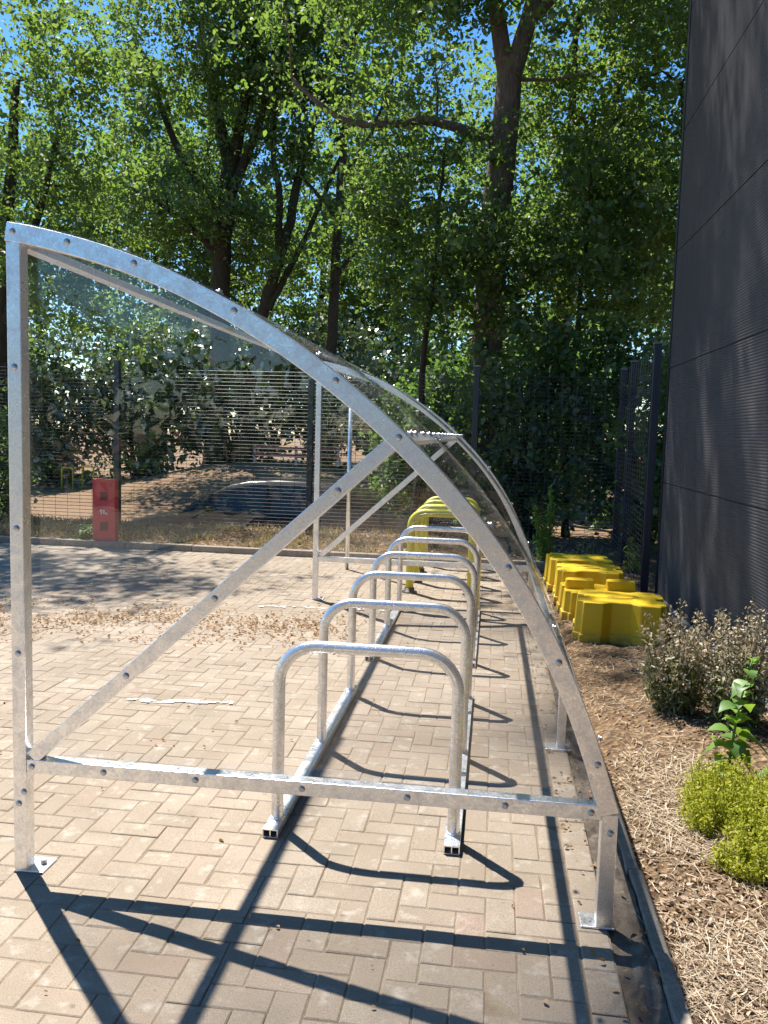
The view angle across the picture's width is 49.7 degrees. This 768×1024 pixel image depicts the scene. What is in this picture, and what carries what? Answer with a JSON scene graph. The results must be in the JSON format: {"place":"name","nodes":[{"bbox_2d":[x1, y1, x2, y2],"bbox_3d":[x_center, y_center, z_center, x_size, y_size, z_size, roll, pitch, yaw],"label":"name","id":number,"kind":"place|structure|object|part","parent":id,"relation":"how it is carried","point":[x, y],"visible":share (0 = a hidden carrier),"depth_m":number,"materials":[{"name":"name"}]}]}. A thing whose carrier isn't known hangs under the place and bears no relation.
{"place":"outdoors","nodes":[
{"label":"outdoors","id":0,"kind":"place"},
{"bbox_2d":[0,543,159,604],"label":"road","id":1,"kind":"structure","parent":0,"point":[53,566],"depth_m":9.69,"materials":[{"name":"grey concrete"}]},
{"bbox_2d":[0,511,602,560],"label":"grass","id":2,"kind":"structure","parent":0,"point":[229,527],"depth_m":11.94,"materials":[{"name":"plant"}]},
{"bbox_2d":[0,551,629,1023],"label":"paving","id":3,"kind":"structure","parent":0,"point":[490,909],"depth_m":3.29,"materials":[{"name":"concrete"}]},
{"bbox_2d":[127,698,233,703],"bbox_3d":[-1.199,1.109,4.864,0.627,0.001,0.066,1,5,-2],"label":"road marking","id":4,"kind":"object","parent":3,"relation":"on","point":[175,700],"visible":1,"depth_m":4.87,"materials":[{"name":"white paint"}]},
{"bbox_2d":[4,221,618,930],"bbox_3d":[0.073,-0.029,5.271,2.115,2.273,5.141,2,5,7],"label":"cycle shelter","id":5,"kind":"object","parent":3,"relation":"on","point":[52,247],"visible":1,"depth_m":2.80,"materials":[{"name":"metal"}]},
{"bbox_2d":[258,605,383,610],"bbox_3d":[-0.563,0.874,7.549,1.188,0.001,0.088,2,5,3],"label":"road marking","id":6,"kind":"object","parent":3,"relation":"on","point":[311,607],"visible":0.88,"depth_m":7.55,"materials":[{"name":"white paint"}]},
{"bbox_2d":[0,552,664,1017],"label":"leaf litter","id":7,"kind":"object","parent":3,"relation":"on","point":[310,626],"visible":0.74,"depth_m":6.74,"materials":[{"name":"brown plant"}]},
{"bbox_2d":[345,408,352,569],"bbox_3d":[-0.406,-0.381,9.643,0.053,2.125,0.054,2,5,7],"label":"metal pole","id":8,"kind":"object","parent":3,"relation":"on","point":[349,463],"visible":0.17,"depth_m":9.64,"materials":[{"name":"metal"}]},
{"bbox_2d":[262,571,474,854],"bbox_3d":[0.043,0.828,4.147,0.778,0.776,1.941,2,5,7],"label":"bike rack","id":9,"kind":"object","parent":3,"relation":"on","point":[282,806],"visible":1,"depth_m":3.85,"materials":[{"name":"metal"}]},
{"bbox_2d":[365,525,481,667],"bbox_3d":[0.388,0.594,6.726,0.778,0.776,1.941,2,5,7],"label":"bike rack","id":10,"kind":"object","parent":3,"relation":"on","point":[400,554],"visible":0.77,"depth_m":6.65,"materials":[{"name":"metal"}]},
{"bbox_2d":[413,504,448,582],"bbox_3d":[0.658,0.347,8.979,0.780,0.860,0.160,2,5,7],"label":"yellow hoop","id":11,"kind":"object","parent":3,"relation":"on","point":[418,522],"visible":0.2,"depth_m":8.96,"materials":[{"name":"metal"}]},
{"bbox_2d":[402,509,475,595],"bbox_3d":[0.577,0.403,8.367,0.780,0.860,0.160,2,5,7],"label":"yellow hoop","id":12,"kind":"object","parent":3,"relation":"on","point":[412,521],"visible":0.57,"depth_m":8.33,"materials":[{"name":"metal"}]},
{"bbox_2d":[419,500,478,572],"bbox_3d":[0.740,0.292,9.591,0.780,0.860,0.160,2,5,7],"label":"yellow hoop","id":13,"kind":"object","parent":3,"relation":"on","point":[421,569],"visible":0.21,"depth_m":9.59,"materials":[{"name":"metal"}]},
{"bbox_2d":[424,496,479,560],"bbox_3d":[0.817,0.240,10.164,0.780,0.860,0.160,2,5,7],"label":"yellow hoop","id":14,"kind":"object","parent":3,"relation":"on","point":[472,501],"visible":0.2,"depth_m":10.15,"materials":[{"name":"metal"}]},
{"bbox_2d":[0,0,685,439],"label":"sky","id":15,"kind":"structure","parent":0,"point":[6,33],"materials":[{"name":"blue"}]},
{"bbox_2d":[0,428,767,1023],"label":"ground","id":16,"kind":"structure","parent":0,"point":[624,682],"depth_m":5.21,"materials":[{"name":"brown soil"}]},
{"bbox_2d":[0,376,53,516],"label":"laurel bush","id":17,"kind":"object","parent":16,"relation":"on","point":[3,460],"visible":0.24,"depth_m":15.12,"materials":[{"name":"green plant"}]},
{"bbox_2d":[29,318,56,454],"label":"understorey bush","id":18,"kind":"object","parent":16,"relation":"on","point":[35,364],"visible":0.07,"depth_m":27.11,"materials":[{"name":"green plant"}]},
{"bbox_2d":[0,96,134,473],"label":"woodland tree","id":19,"kind":"object","parent":16,"relation":"on","point":[59,209],"visible":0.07,"depth_m":32.96,"materials":[{"name":"green plant"}]},
{"bbox_2d":[61,467,73,489],"bbox_3d":[-10.157,-1.044,26.587,0.475,0.807,0.100,2,5,7],"label":"bike rack","id":20,"kind":"object","parent":16,"relation":"on","point":[62,468],"visible":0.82,"depth_m":26.56,"materials":[{"name":"yellow metal"}]},
{"bbox_2d":[0,0,164,514],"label":"hazel tree","id":21,"kind":"object","parent":16,"relation":"on","point":[13,157],"visible":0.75,"depth_m":15.36,"materials":[{"name":"green plant"}]},
{"bbox_2d":[29,324,137,487],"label":"bank shrub","id":22,"kind":"object","parent":16,"relation":"on","point":[55,365],"visible":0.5,"depth_m":27.54,"materials":[{"name":"green plant"}]},
{"bbox_2d":[0,550,167,609],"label":"channel edging","id":23,"kind":"object","parent":16,"relation":"on","point":[84,579],"visible":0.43,"depth_m":8.72,"materials":[{"name":"concrete"}]},
{"bbox_2d":[75,524,92,539],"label":"broad leaf weed","id":24,"kind":"object","parent":16,"relation":"on","point":[84,534],"visible":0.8,"depth_m":11.16,"materials":[{"name":"green plant"}]},
{"bbox_2d":[81,465,94,487],"bbox_3d":[-9.461,-1.094,26.489,0.475,0.807,0.100,2,5,7],"label":"bike rack","id":25,"kind":"object","parent":16,"relation":"on","point":[82,472],"visible":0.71,"depth_m":26.45,"materials":[{"name":"yellow metal"}]},
{"bbox_2d":[93,478,117,540],"bbox_3d":[-3.709,0.045,11.085,0.420,0.980,0.260,2,5,5],"label":"marker post","id":26,"kind":"object","parent":16,"relation":"on","point":[105,509],"visible":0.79,"depth_m":10.99,"materials":[{"name":"red plastic"}]},
{"bbox_2d":[73,291,197,482],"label":"understorey bush","id":27,"kind":"object","parent":16,"relation":"on","point":[107,345],"visible":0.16,"depth_m":28.92,"materials":[{"name":"green plant"}]},
{"bbox_2d":[72,310,232,479],"bbox_3d":[-7.772,-3.561,27.840,5.188,6.515,4.065,2,5,7],"label":"bank shrub","id":28,"kind":"object","parent":16,"relation":"on","point":[141,361],"visible":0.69,"depth_m":27.28,"materials":[{"name":"green plant"}]},
{"bbox_2d":[66,86,241,470],"bbox_3d":[-9.646,-9.520,35.563,7.402,16.244,7.433,2,5,7],"label":"woodland tree","id":29,"kind":"object","parent":16,"relation":"on","point":[135,281],"visible":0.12,"depth_m":34.19,"materials":[{"name":"green plant"}]},
{"bbox_2d":[40,0,379,464],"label":"spreading tree","id":30,"kind":"object","parent":16,"relation":"on","point":[221,274],"visible":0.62,"depth_m":25.35,"materials":[{"name":"green plant"}]},
{"bbox_2d":[108,84,325,465],"bbox_3d":[-6.529,-8.806,31.844,7.943,14.645,7.446,7,7,42],"label":"woodland tree","id":31,"kind":"object","parent":16,"relation":"on","point":[202,277],"visible":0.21,"depth_m":31.20,"materials":[{"name":"green plant"}]},
{"bbox_2d":[147,316,307,465],"bbox_3d":[-5.043,-3.751,27.405,5.421,5.539,4.458,2,5,7],"label":"bank shrub","id":32,"kind":"object","parent":16,"relation":"on","point":[239,361],"visible":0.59,"depth_m":26.79,"materials":[{"name":"green plant"}]},
{"bbox_2d":[130,477,395,534],"bbox_3d":[-2.225,0.223,14.600,4.749,1.688,2.140,2,5,7],"label":"parked car","id":33,"kind":"object","parent":16,"relation":"on","point":[372,497],"visible":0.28,"depth_m":13.78,"materials":[{"name":"black paint"}]},
{"bbox_3d":[-2.486,-0.234,13.841,1.075,0.472,0.179,2,5,7],"label":"front window","id":34,"kind":"part","parent":33,"relation":"part of","materials":[{"name":"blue glass"}]},
{"bbox_3d":[-1.320,-0.189,13.690,1.098,0.466,0.177,2,5,7],"label":"rear window","id":35,"kind":"part","parent":33,"relation":"part of","materials":[{"name":"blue glass"}]},
{"bbox_2d":[146,0,397,462],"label":"leaning tree","id":36,"kind":"object","parent":16,"relation":"on","point":[271,292],"visible":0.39,"depth_m":25.34,"materials":[{"name":"green plant"}]},
{"bbox_2d":[0,535,545,570],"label":"kerb","id":37,"kind":"structure","parent":16,"relation":"on","point":[540,565],"depth_m":10.82,"materials":[{"name":"concrete"}]},
{"bbox_2d":[252,445,339,466],"bbox_3d":[-2.783,-1.773,26.176,2.800,0.600,0.115,2,5,7],"label":"rail barrier","id":38,"kind":"object","parent":16,"relation":"on","point":[337,450],"visible":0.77,"depth_m":26.13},
{"bbox_2d":[234,111,391,378],"bbox_3d":[-2.760,-9.548,35.836,7.761,14.941,6.895,2,5,7],"label":"woodland tree","id":39,"kind":"object","parent":16,"relation":"on","point":[305,316],"visible":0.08,"depth_m":35.23,"materials":[{"name":"green plant"}]},
{"bbox_2d":[0,359,627,547],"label":"fence","id":40,"kind":"object","parent":16,"relation":"on","point":[117,415],"visible":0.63,"depth_m":12.51,"materials":[{"name":"metal"}]},
{"bbox_2d":[249,286,394,468],"bbox_3d":[-2.180,-4.205,27.603,5.619,6.412,4.272,2,5,7],"label":"bank shrub","id":41,"kind":"object","parent":16,"relation":"on","point":[343,353],"visible":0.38,"depth_m":26.89,"materials":[{"name":"green plant"}]},
{"bbox_2d":[215,0,476,469],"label":"slender tree","id":42,"kind":"object","parent":16,"relation":"on","point":[264,167],"visible":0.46,"depth_m":24.88,"materials":[{"name":"green plant"}]},
{"bbox_2d":[296,82,477,389],"bbox_3d":[0.493,-8.617,31.591,8.346,14.029,6.913,2,5,7],"label":"woodland tree","id":43,"kind":"object","parent":16,"relation":"on","point":[352,298],"visible":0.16,"depth_m":30.63,"materials":[{"name":"green plant"}]},
{"bbox_2d":[338,331,457,472],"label":"bank shrub","id":44,"kind":"object","parent":16,"relation":"on","point":[381,362],"visible":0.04,"depth_m":26.29,"materials":[{"name":"green plant"}]},
{"bbox_2d":[322,95,552,515],"bbox_3d":[0.693,-2.739,13.954,3.940,8.044,3.425,2,5,7],"label":"sapling","id":45,"kind":"object","parent":16,"relation":"on","point":[452,257],"visible":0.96,"depth_m":13.60,"materials":[{"name":"green plant"}]},
{"bbox_2d":[359,297,517,524],"bbox_3d":[1.523,-2.189,19.316,4.274,5.625,3.862,2,5,7],"label":"understorey bush","id":46,"kind":"object","parent":16,"relation":"on","point":[433,352],"visible":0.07,"depth_m":19.03,"materials":[{"name":"green plant"}]},
{"bbox_2d":[358,343,520,537],"bbox_3d":[1.173,-1.076,15.691,3.349,4.282,2.818,2,5,7],"label":"laurel bush","id":47,"kind":"object","parent":16,"relation":"on","point":[442,372],"visible":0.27,"depth_m":15.42,"materials":[{"name":"green plant"}]},
{"bbox_2d":[205,0,689,537],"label":"oak tree","id":48,"kind":"object","parent":16,"relation":"on","point":[507,58],"visible":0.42,"depth_m":14.06,"materials":[{"name":"green plant"}]},
{"bbox_2d":[410,67,578,368],"bbox_3d":[4.470,-10.001,34.911,7.981,16.515,6.719,3,6,18],"label":"woodland tree","id":49,"kind":"object","parent":16,"relation":"on","point":[480,94],"visible":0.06,"depth_m":33.73,"materials":[{"name":"green plant"}]},
{"bbox_2d":[441,279,625,541],"bbox_3d":[2.504,-1.488,13.793,3.215,4.773,3.051,2,5,7],"label":"laurel bush","id":50,"kind":"object","parent":16,"relation":"on","point":[539,350],"visible":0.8,"depth_m":13.57,"materials":[{"name":"green plant"}]},
{"bbox_2d":[530,483,559,560],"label":"feathery weed","id":51,"kind":"object","parent":16,"relation":"on","point":[545,544],"visible":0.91,"depth_m":10.30,"materials":[{"name":"green plant"}]},
{"bbox_2d":[454,291,644,516],"bbox_3d":[3.534,-2.022,18.427,5.025,6.030,3.505,2,5,7],"label":"understorey bush","id":52,"kind":"object","parent":16,"relation":"on","point":[533,391],"visible":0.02,"depth_m":18.08,"materials":[{"name":"green plant"}]},
{"bbox_2d":[449,96,680,536],"bbox_3d":[3.268,-2.971,14.092,3.642,7.144,3.377,5,6,33],"label":"sapling","id":53,"kind":"object","parent":16,"relation":"on","point":[580,262],"visible":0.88,"depth_m":13.39,"materials":[{"name":"green plant"}]},
{"bbox_2d":[451,0,685,522],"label":"twin ash","id":54,"kind":"object","parent":16,"relation":"on","point":[575,60],"visible":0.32,"depth_m":15.24,"materials":[{"name":"green plant"}]},
{"bbox_2d":[542,553,612,591],"bbox_3d":[2.104,0.655,8.976,0.706,0.350,0.650,2,5,4],"label":"barrier block","id":55,"kind":"object","parent":16,"relation":"on","point":[551,562],"depth_m":8.81,"materials":[{"name":"yellow plastic"}]},
{"bbox_2d":[552,562,623,603],"bbox_3d":[2.038,0.721,8.261,0.685,0.350,0.629,3,5,10],"label":"barrier block","id":56,"kind":"object","parent":16,"relation":"on","point":[599,574],"depth_m":8.08,"materials":[{"name":"yellow plastic"}]},
{"bbox_2d":[509,86,680,468],"bbox_3d":[7.748,-8.062,29.531,8.786,13.761,6.858,2,5,7],"label":"woodland tree","id":57,"kind":"object","parent":16,"relation":"on","point":[655,318],"visible":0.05,"depth_m":28.76,"materials":[{"name":"green plant"}]},
{"bbox_2d":[556,577,635,621],"bbox_3d":[1.966,0.783,7.608,0.706,0.345,0.650,2,5,6],"label":"barrier block","id":58,"kind":"object","parent":16,"relation":"on","point":[570,587],"depth_m":7.47,"materials":[{"name":"yellow plastic"}]},
{"bbox_2d":[526,572,671,1023],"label":"asphalt strip","id":59,"kind":"object","parent":16,"relation":"on","point":[634,960],"visible":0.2,"depth_m":2.69,"materials":[{"name":"grey asphalt"}]},
{"bbox_2d":[530,304,670,545],"bbox_3d":[4.137,-1.267,13.640,3.573,4.635,2.780,2,5,7],"label":"laurel bush","id":60,"kind":"object","parent":16,"relation":"on","point":[610,360],"visible":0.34,"depth_m":13.32,"materials":[{"name":"green plant"}]},
{"bbox_2d":[526,0,688,341],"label":"roadside tree","id":61,"kind":"object","parent":16,"relation":"on","point":[644,75],"visible":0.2,"depth_m":13.98,"materials":[{"name":"green plant"}]},
{"bbox_2d":[535,568,692,1023],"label":"kerb","id":62,"kind":"structure","parent":16,"relation":"on","point":[672,991],"depth_m":2.75,"materials":[{"name":"concrete"}]},
{"bbox_2d":[572,589,668,644],"bbox_3d":[1.935,0.860,6.809,0.748,0.340,0.692,3,6,13],"label":"barrier block","id":63,"kind":"object","parent":16,"relation":"on","point":[604,616],"depth_m":6.55,"materials":[{"name":"yellow plastic"}]},
{"bbox_2d":[622,537,640,571],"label":"broad leaf weed","id":64,"kind":"object","parent":16,"relation":"on","point":[634,556],"visible":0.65,"depth_m":9.98,"materials":[{"name":"green plant"}]},
{"bbox_2d":[596,319,670,548],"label":"laurel bush","id":65,"kind":"object","parent":16,"relation":"on","point":[660,430],"visible":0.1,"depth_m":11.30,"materials":[{"name":"green plant"}]},
{"bbox_2d":[611,342,662,592],"bbox_3d":[3.025,-0.370,10.148,0.095,3.003,3.399,3,5,10],"label":"fence","id":66,"kind":"object","parent":16,"relation":"on","point":[630,436],"visible":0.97,"depth_m":9.43,"materials":[{"name":"metal"}]},
{"bbox_2d":[603,86,680,400],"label":"woodland tree","id":67,"kind":"object","parent":16,"relation":"on","point":[658,324],"depth_m":30.87,"materials":[{"name":"green plant"}]},
{"bbox_2d":[547,580,767,1023],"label":"straw","id":68,"kind":"object","parent":16,"relation":"on","point":[703,968],"visible":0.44,"depth_m":2.80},
{"bbox_2d":[547,566,767,1023],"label":"leaf litter","id":69,"kind":"object","parent":16,"relation":"on","point":[684,897],"visible":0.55,"depth_m":2.89,"materials":[{"name":"beige plant"}]},
{"bbox_2d":[636,598,719,716],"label":"seedhead weed","id":70,"kind":"object","parent":16,"relation":"on","point":[675,687],"visible":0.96,"depth_m":4.79,"materials":[{"name":"green plant"}]},
{"bbox_2d":[654,0,767,708],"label":"building","id":71,"kind":"structure","parent":16,"relation":"on","point":[712,549],"depth_m":6.46,"materials":[{"name":"concrete"}]},
{"bbox_2d":[676,751,767,843],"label":"weed","id":72,"kind":"object","parent":16,"relation":"on","point":[709,790],"visible":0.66,"depth_m":3.44,"materials":[{"name":"green plant"}]},
{"bbox_2d":[693,596,767,731],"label":"seedhead weed","id":73,"kind":"object","parent":16,"relation":"on","point":[720,681],"visible":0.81,"depth_m":4.57,"materials":[{"name":"green plant"}]},
{"bbox_2d":[700,833,767,889],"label":"weed","id":74,"kind":"object","parent":16,"relation":"on","point":[728,857],"visible":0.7,"depth_m":3.08,"materials":[{"name":"green plant"}]},
{"bbox_2d":[701,656,767,779],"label":"nettle plant","id":75,"kind":"object","parent":16,"relation":"on","point":[740,745],"visible":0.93,"depth_m":3.80,"materials":[{"name":"green plant"}]},
{"bbox_2d":[710,770,767,846],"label":"weed","id":76,"kind":"object","parent":16,"relation":"on","point":[750,792],"visible":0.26,"depth_m":3.36,"materials":[{"name":"green plant"}]},
{"bbox_2d":[724,773,767,882],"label":"weed","id":77,"kind":"object","parent":16,"relation":"on","point":[752,822],"visible":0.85,"depth_m":3.15,"materials":[{"name":"green plant"}]},
{"bbox_2d":[758,756,767,778],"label":"broad leaf weed","id":78,"kind":"object","parent":16,"relation":"on","point":[763,770],"visible":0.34,"depth_m":3.92,"materials":[{"name":"green plant"}]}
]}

